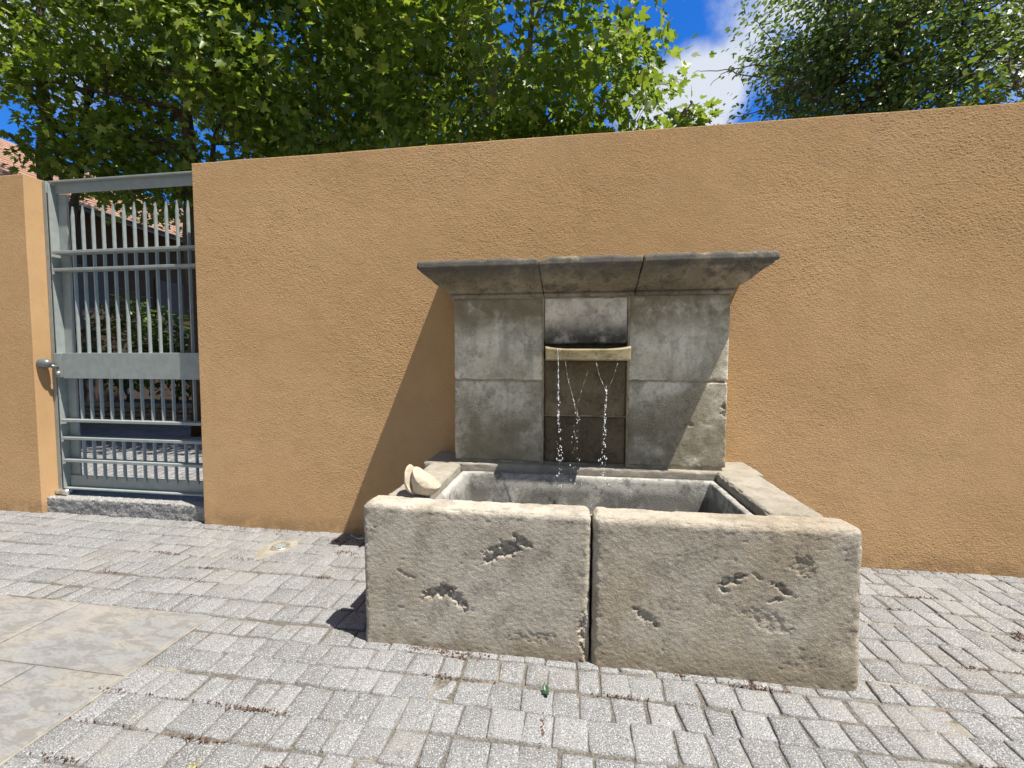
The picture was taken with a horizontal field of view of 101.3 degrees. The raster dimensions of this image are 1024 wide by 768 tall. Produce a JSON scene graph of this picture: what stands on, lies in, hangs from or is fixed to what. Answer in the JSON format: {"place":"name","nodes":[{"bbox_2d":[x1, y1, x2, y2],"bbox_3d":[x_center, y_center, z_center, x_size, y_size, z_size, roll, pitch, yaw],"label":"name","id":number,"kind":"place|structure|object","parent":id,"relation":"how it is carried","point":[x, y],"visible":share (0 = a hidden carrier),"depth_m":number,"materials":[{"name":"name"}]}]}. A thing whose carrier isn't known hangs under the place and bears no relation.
{"place":"outdoors","nodes":[
{"label":"outdoors","id":0,"kind":"place"},
{"bbox_2d":[0,138,191,400],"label":"tiled house","id":1,"kind":"structure","parent":0,"point":[5,170],"depth_m":11.81,"materials":[{"name":"brown paint"}]},
{"bbox_2d":[72,264,105,330],"bbox_3d":[-11.203,-2.270,11.085,0.060,1.700,0.950,1,3,8],"label":"window","id":2,"kind":"structure","parent":1,"relation":"in","point":[101,291],"depth_m":11.12,"materials":[{"name":"grey glass"}]},
{"bbox_2d":[114,333,149,399],"bbox_3d":[-11.055,-0.379,12.251,0.080,2.200,0.900,1,3,8],"label":"door","id":3,"kind":"structure","parent":1,"relation":"in","point":[146,392],"depth_m":12.19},
{"bbox_2d":[154,279,184,335],"bbox_3d":[-10.875,-2.390,13.358,0.060,1.700,0.950,1,3,8],"label":"window","id":4,"kind":"structure","parent":1,"relation":"in","point":[163,284],"depth_m":13.37,"materials":[{"name":"grey glass"}]},
{"bbox_2d":[0,595,208,762],"bbox_3d":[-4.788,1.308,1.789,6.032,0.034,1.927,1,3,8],"label":"slab paving","id":5,"kind":"structure","parent":0,"point":[95,640],"depth_m":2.02,"materials":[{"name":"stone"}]},
{"bbox_2d":[80,422,202,480],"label":"court paving","id":6,"kind":"structure","parent":0,"point":[130,430],"depth_m":6.80,"materials":[{"name":"stone"}]},
{"bbox_2d":[0,0,216,279],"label":"maple tree","id":7,"kind":"object","parent":6,"relation":"on","point":[45,156],"visible":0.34,"depth_m":7.20,"materials":[{"name":"green plant"}]},
{"bbox_2d":[79,401,191,420],"bbox_3d":[-7.793,0.660,9.683,5.799,0.428,0.419,1,3,8],"label":"stone planter","id":8,"kind":"object","parent":6,"relation":"on","point":[158,410],"visible":0.36,"depth_m":9.64,"materials":[{"name":"grey stone"}]},
{"bbox_2d":[104,399,191,402],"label":"soil","id":9,"kind":"structure","parent":8,"relation":"in","point":[157,400],"depth_m":10.98,"materials":[{"name":"brown soil"}]},
{"bbox_2d":[74,288,186,401],"bbox_3d":[-9.629,-0.918,10.561,2.219,2.889,2.042,1,3,8],"label":"laurel shrub","id":10,"kind":"object","parent":9,"relation":"on","point":[123,327],"visible":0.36,"depth_m":10.41,"materials":[{"name":"green plant"}]},
{"bbox_2d":[111,306,190,402],"bbox_3d":[-8.418,-0.678,10.356,2.200,2.476,2.009,2,3,27],"label":"laurel shrub","id":11,"kind":"object","parent":9,"relation":"on","point":[178,389],"visible":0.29,"depth_m":10.11,"materials":[{"name":"green plant"}]},
{"bbox_2d":[164,319,190,390],"bbox_3d":[-7.101,-0.701,10.200,2.224,2.540,1.962,1,3,20],"label":"laurel shrub","id":12,"kind":"object","parent":9,"relation":"on","point":[186,340],"visible":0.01,"depth_m":9.82,"materials":[{"name":"green plant"}]},
{"bbox_2d":[0,0,349,436],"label":"maple tree","id":13,"kind":"object","parent":6,"relation":"on","point":[123,143],"visible":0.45,"depth_m":6.80,"materials":[{"name":"green plant"}]},
{"bbox_2d":[99,0,523,159],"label":"maple tree","id":14,"kind":"object","parent":6,"relation":"on","point":[329,133],"visible":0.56,"depth_m":5.86,"materials":[{"name":"green plant"}]},
{"bbox_2d":[0,516,1023,767],"bbox_3d":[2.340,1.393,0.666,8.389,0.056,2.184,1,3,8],"label":"sett paving","id":15,"kind":"structure","parent":0,"point":[363,729],"depth_m":1.66,"materials":[{"name":"stone"}]},
{"bbox_2d":[0,616,211,765],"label":"slab edge joint","id":16,"kind":"object","parent":15,"relation":"on","point":[98,695],"visible":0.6,"depth_m":1.76,"materials":[{"name":"grey concrete"}]},
{"bbox_2d":[189,758,199,767],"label":"fallen leaf","id":17,"kind":"object","parent":15,"relation":"on","point":[194,765],"visible":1,"depth_m":1.44,"materials":[{"name":"yellow plant"}]},
{"bbox_2d":[542,682,549,694],"bbox_3d":[0.143,1.288,1.772,0.041,0.026,0.040,2,4,36],"label":"fallen leaf","id":18,"kind":"object","parent":15,"relation":"on","point":[546,691],"visible":1,"depth_m":1.78,"materials":[{"name":"green plant"}]},
{"bbox_2d":[0,510,1023,694],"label":"sett paving","id":19,"kind":"structure","parent":0,"point":[63,550],"depth_m":2.61,"materials":[{"name":"stone"}]},
{"bbox_2d":[0,174,82,512],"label":"courtyard wall","id":20,"kind":"structure","parent":19,"relation":"on","point":[29,482],"depth_m":3.82,"materials":[{"name":"orange paint"}]},
{"bbox_2d":[36,171,203,495],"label":"metal gate","id":21,"kind":"structure","parent":20,"relation":"attached to","point":[68,364],"depth_m":3.82,"materials":[{"name":"grey metal"}]},
{"bbox_2d":[47,490,204,521],"bbox_3d":[-3.444,1.137,3.983,1.744,0.202,0.444,1,3,8],"label":"gate threshold","id":22,"kind":"object","parent":19,"relation":"on","point":[146,505],"visible":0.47,"depth_m":3.80,"materials":[{"name":"stone"}]},
{"bbox_2d":[254,540,300,560],"bbox_3d":[-1.777,1.238,3.170,0.284,0.043,0.388,2,4,36],"label":"ground light","id":23,"kind":"object","parent":19,"relation":"in","point":[269,549],"visible":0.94,"depth_m":3.14,"materials":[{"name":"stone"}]},
{"bbox_2d":[17,512,1023,767],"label":"dry litter","id":24,"kind":"object","parent":19,"relation":"on","point":[1019,636],"visible":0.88,"depth_m":1.81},
{"bbox_2d":[192,102,1023,577],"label":"courtyard wall","id":25,"kind":"structure","parent":19,"relation":"on","point":[874,382],"depth_m":2.92,"materials":[{"name":"orange paint"}]},
{"bbox_2d":[364,250,861,692],"bbox_3d":[0.455,0.271,2.508,2.263,2.105,1.256,1,3,8],"label":"fountain","id":26,"kind":"object","parent":19,"relation":"on","point":[706,559],"depth_m":2.08,"materials":[{"name":"stone"}]},
{"bbox_2d":[404,464,440,495],"bbox_3d":[-0.465,0.506,2.213,0.186,0.158,0.127,1,3,8],"label":"stone shell","id":27,"kind":"object","parent":26,"relation":"on","point":[418,481],"visible":1,"depth_m":2.17},
{"bbox_2d":[556,349,562,487],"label":"water stream","id":28,"kind":"structure","parent":26,"relation":"attached to","point":[558,415],"depth_m":2.62,"materials":[{"name":"white"}]},
{"bbox_2d":[565,362,586,486],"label":"water stream","id":29,"kind":"structure","parent":26,"relation":"hanging from","point":[577,420],"depth_m":2.60,"materials":[{"name":"white"}]},
{"bbox_2d":[596,363,617,486],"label":"water stream","id":30,"kind":"structure","parent":26,"relation":"hanging from","point":[604,430],"depth_m":2.59,"materials":[{"name":"white"}]},
{"bbox_2d":[0,0,1023,208],"label":"sky","id":31,"kind":"structure","parent":0,"point":[709,18],"materials":[{"name":"blue"}]},
{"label":"court bed","id":32,"kind":"structure","parent":0,"visible":0},
{"bbox_2d":[308,0,716,150],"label":"maple tree","id":33,"kind":"object","parent":32,"relation":"on","point":[573,72],"visible":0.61,"depth_m":5.09,"materials":[{"name":"green plant"}]},
{"bbox_2d":[647,85,723,128],"bbox_3d":[1.647,-0.753,4.099,0.680,3.883,0.854,1,3,8],"label":"sapling","id":34,"kind":"object","parent":32,"relation":"on","point":[684,118],"visible":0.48,"depth_m":3.88,"materials":[{"name":"green plant"}]},
{"bbox_2d":[694,0,1023,123],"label":"evergreen tree","id":35,"kind":"object","parent":32,"relation":"on","point":[837,42],"visible":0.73,"depth_m":5.67,"materials":[{"name":"green plant"}]},
{"bbox_2d":[889,30,1023,105],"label":"sapling","id":36,"kind":"object","parent":32,"relation":"on","point":[1017,76],"visible":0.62,"depth_m":4.41,"materials":[{"name":"green plant"}]}
]}

